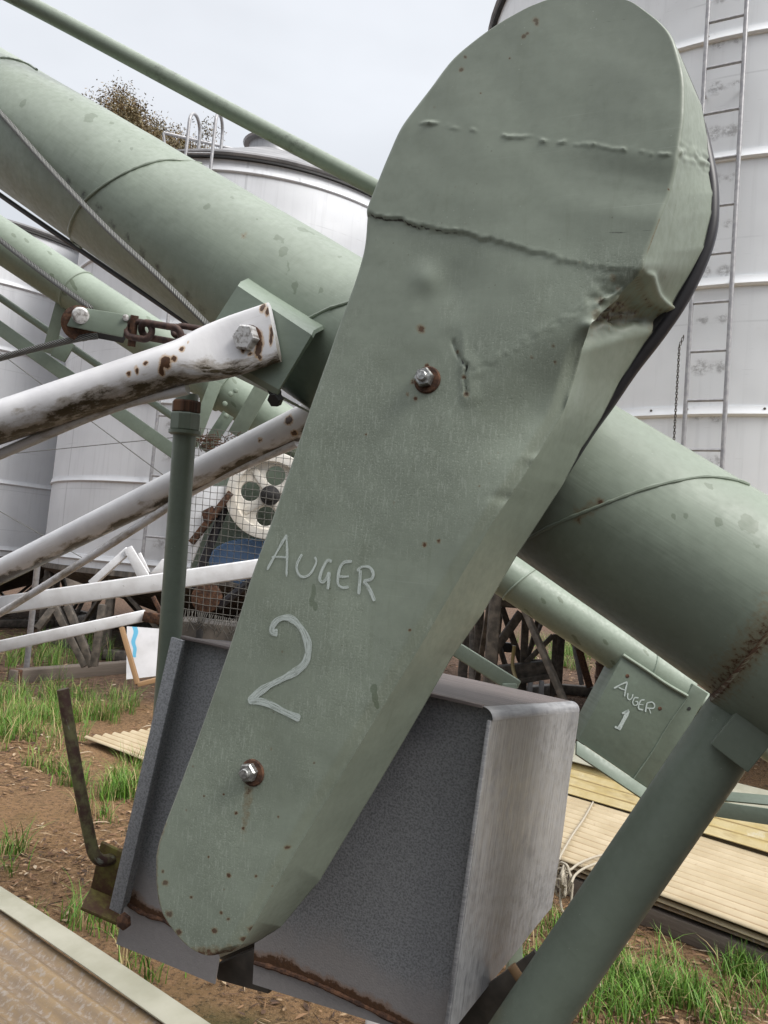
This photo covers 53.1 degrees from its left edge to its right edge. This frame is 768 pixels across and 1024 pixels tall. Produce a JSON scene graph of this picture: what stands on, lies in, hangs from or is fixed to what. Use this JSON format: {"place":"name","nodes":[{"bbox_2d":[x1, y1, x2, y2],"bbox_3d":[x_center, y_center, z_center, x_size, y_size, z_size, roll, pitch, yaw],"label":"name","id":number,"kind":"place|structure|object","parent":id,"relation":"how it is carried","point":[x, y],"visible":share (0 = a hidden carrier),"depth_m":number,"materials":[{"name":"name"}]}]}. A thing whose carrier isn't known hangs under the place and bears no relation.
{"place":"outdoors","nodes":[
{"label":"outdoors","id":0,"kind":"place"},
{"bbox_2d":[0,0,496,239],"label":"sky","id":1,"kind":"structure","parent":0,"point":[342,77],"materials":[{"name":"white"}]},
{"bbox_2d":[0,582,767,1023],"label":"ground","id":2,"kind":"structure","parent":0,"point":[194,994],"depth_m":3.76,"materials":[{"name":"soil"}]},
{"bbox_2d":[23,566,40,667],"bbox_3d":[-3.708,1.129,8.053,0.139,1.227,0.489,6,-4,-16],"label":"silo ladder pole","id":3,"kind":"object","parent":2,"relation":"on","point":[31,620],"visible":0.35,"depth_m":8.02,"materials":[{"name":"metal"}]},
{"bbox_2d":[0,219,91,627],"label":"grain silo","id":4,"kind":"object","parent":2,"relation":"on","point":[25,486],"visible":0.14,"depth_m":12.20,"materials":[{"name":"metal"}]},
{"bbox_2d":[7,660,125,682],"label":"timber beam","id":5,"kind":"structure","parent":2,"relation":"on","point":[31,674],"depth_m":8.17,"materials":[{"name":"wood"}]},
{"bbox_2d":[34,604,106,667],"bbox_3d":[-3.100,1.201,7.565,0.663,0.632,0.097,5,-4,0],"label":"brace stand","id":6,"kind":"object","parent":2,"relation":"on","point":[85,655],"visible":0.82,"depth_m":7.54,"materials":[{"name":"metal"}]},
{"bbox_2d":[0,910,162,1023],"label":"roofing sheet","id":7,"kind":"object","parent":2,"relation":"on","point":[42,981],"visible":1,"depth_m":2.33,"materials":[{"name":"beige metal"}]},
{"bbox_2d":[0,886,209,1023],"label":"trim","id":8,"kind":"structure","parent":7,"relation":"on","point":[151,999],"depth_m":2.43,"materials":[{"name":"metal"}]},
{"bbox_2d":[84,728,149,759],"bbox_3d":[-1.030,1.711,5.251,2.200,0.041,0.950,1,-5,39],"label":"roofing sheet","id":9,"kind":"object","parent":2,"relation":"on","point":[131,739],"visible":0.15,"depth_m":5.55,"materials":[{"name":"beige metal"}]},
{"bbox_2d":[65,70,192,585],"bbox_3d":[-8.586,-5.364,22.625,4.687,15.439,4.928,2,-5,36],"label":"eucalyptus tree","id":10,"kind":"object","parent":2,"relation":"on","point":[122,108],"visible":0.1,"depth_m":22.52,"materials":[{"name":"green plant"}]},
{"bbox_2d":[119,626,158,686],"bbox_3d":[-2.016,1.205,6.452,0.418,0.468,0.323,5,-4,0],"label":"panel","id":11,"kind":"object","parent":2,"relation":"on","point":[140,646],"visible":0.86,"depth_m":6.50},
{"bbox_2d":[147,116,226,148],"bbox_3d":[-7.283,-5.166,25.732,5.851,15.721,5.556,3,-5,29],"label":"eucalyptus tree","id":12,"kind":"object","parent":2,"relation":"on","point":[195,145],"visible":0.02,"depth_m":24.38,"materials":[{"name":"green plant"}]},
{"bbox_2d":[0,546,377,1023],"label":"drawbar frame","id":13,"kind":"object","parent":2,"relation":"on","point":[143,581],"visible":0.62,"depth_m":2.11,"materials":[{"name":"white paint"}]},
{"bbox_2d":[37,112,371,660],"bbox_3d":[-2.212,-2.062,12.502,5.640,8.456,5.724,5,-4,0],"label":"grain silo","id":14,"kind":"object","parent":2,"relation":"on","point":[85,480],"visible":0.16,"depth_m":10.07,"materials":[{"name":"metal"}]},
{"bbox_2d":[0,0,767,1023],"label":"grain auger","id":15,"kind":"object","parent":2,"relation":"on","point":[350,798],"visible":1,"depth_m":0.97,"materials":[{"name":"paint"}]},
{"bbox_2d":[0,215,767,969],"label":"grain auger","id":16,"kind":"object","parent":2,"relation":"on","point":[640,707],"visible":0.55,"depth_m":2.66,"materials":[{"name":"paint"}]},
{"bbox_2d":[474,600,557,696],"bbox_3d":[1.420,1.604,9.084,1.051,1.201,1.564,5,-4,0],"label":"steel trestle","id":17,"kind":"object","parent":2,"relation":"on","point":[527,670],"visible":0.39,"depth_m":8.52,"materials":[{"name":"metal"}]},
{"bbox_2d":[571,644,583,684],"bbox_3d":[2.141,1.674,8.503,0.183,0.469,0.066,6,-4,-18],"label":"stake","id":18,"kind":"object","parent":2,"relation":"on","point":[579,675],"visible":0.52,"depth_m":8.48,"materials":[{"name":"metal"}]},
{"bbox_2d":[574,646,592,687],"bbox_3d":[2.181,1.692,8.405,0.239,0.448,0.094,6,-4,-15],"label":"stake","id":19,"kind":"object","parent":2,"relation":"on","point":[584,669],"visible":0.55,"depth_m":8.37,"materials":[{"name":"metal"}]},
{"bbox_2d":[594,661,603,682],"bbox_3d":[3.185,2.217,10.771,0.843,0.610,0.524,5,-4,0],"label":"steel drum","id":20,"kind":"object","parent":2,"relation":"on","point":[599,668],"visible":0.07,"depth_m":10.71,"materials":[{"name":"metal"}]},
{"bbox_2d":[458,0,767,777],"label":"grain silo","id":21,"kind":"object","parent":2,"relation":"on","point":[698,385],"visible":0.27,"depth_m":5.56,"materials":[{"name":"metal"}]},
{"bbox_2d":[555,870,767,971],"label":"timber bearer","id":22,"kind":"object","parent":2,"relation":"on","point":[678,925],"depth_m":3.18,"materials":[{"name":"brown wood"}]},
{"bbox_2d":[559,865,767,947],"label":"roofing sheet","id":23,"kind":"object","parent":22,"relation":"on","point":[673,909],"depth_m":3.17,"materials":[{"name":"grey metal"}]},
{"bbox_2d":[559,860,767,943],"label":"roofing sheet","id":24,"kind":"object","parent":23,"relation":"on","point":[754,934],"visible":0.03,"depth_m":3.15,"materials":[{"name":"grey metal"}]},
{"bbox_2d":[560,794,767,934],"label":"roofing sheet","id":25,"kind":"object","parent":24,"relation":"on","point":[722,878],"visible":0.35,"depth_m":3.64,"materials":[{"name":"beige metal"}]},
{"bbox_2d":[554,801,601,911],"bbox_3d":[1.148,1.711,3.851,0.404,0.201,1.377,3,-5,24],"label":"cord","id":26,"kind":"object","parent":25,"relation":"on","point":[565,872],"visible":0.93,"depth_m":3.38,"materials":[{"name":"fabric"}]},
{"bbox_2d":[568,762,767,852],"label":"roofing sheet","id":27,"kind":"object","parent":25,"relation":"on","point":[591,783],"visible":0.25,"depth_m":4.50,"materials":[{"name":"beige metal"}]},
{"bbox_2d":[572,743,767,807],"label":"roofing sheet","id":28,"kind":"object","parent":27,"relation":"on","point":[741,788],"visible":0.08,"depth_m":4.83,"materials":[{"name":"beige metal"}]},
{"bbox_2d":[0,610,767,1023],"bbox_3d":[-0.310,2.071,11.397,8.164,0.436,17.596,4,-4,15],"label":"grass","id":29,"kind":"structure","parent":0,"point":[650,991],"depth_m":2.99,"materials":[{"name":"green plant"}]}
]}

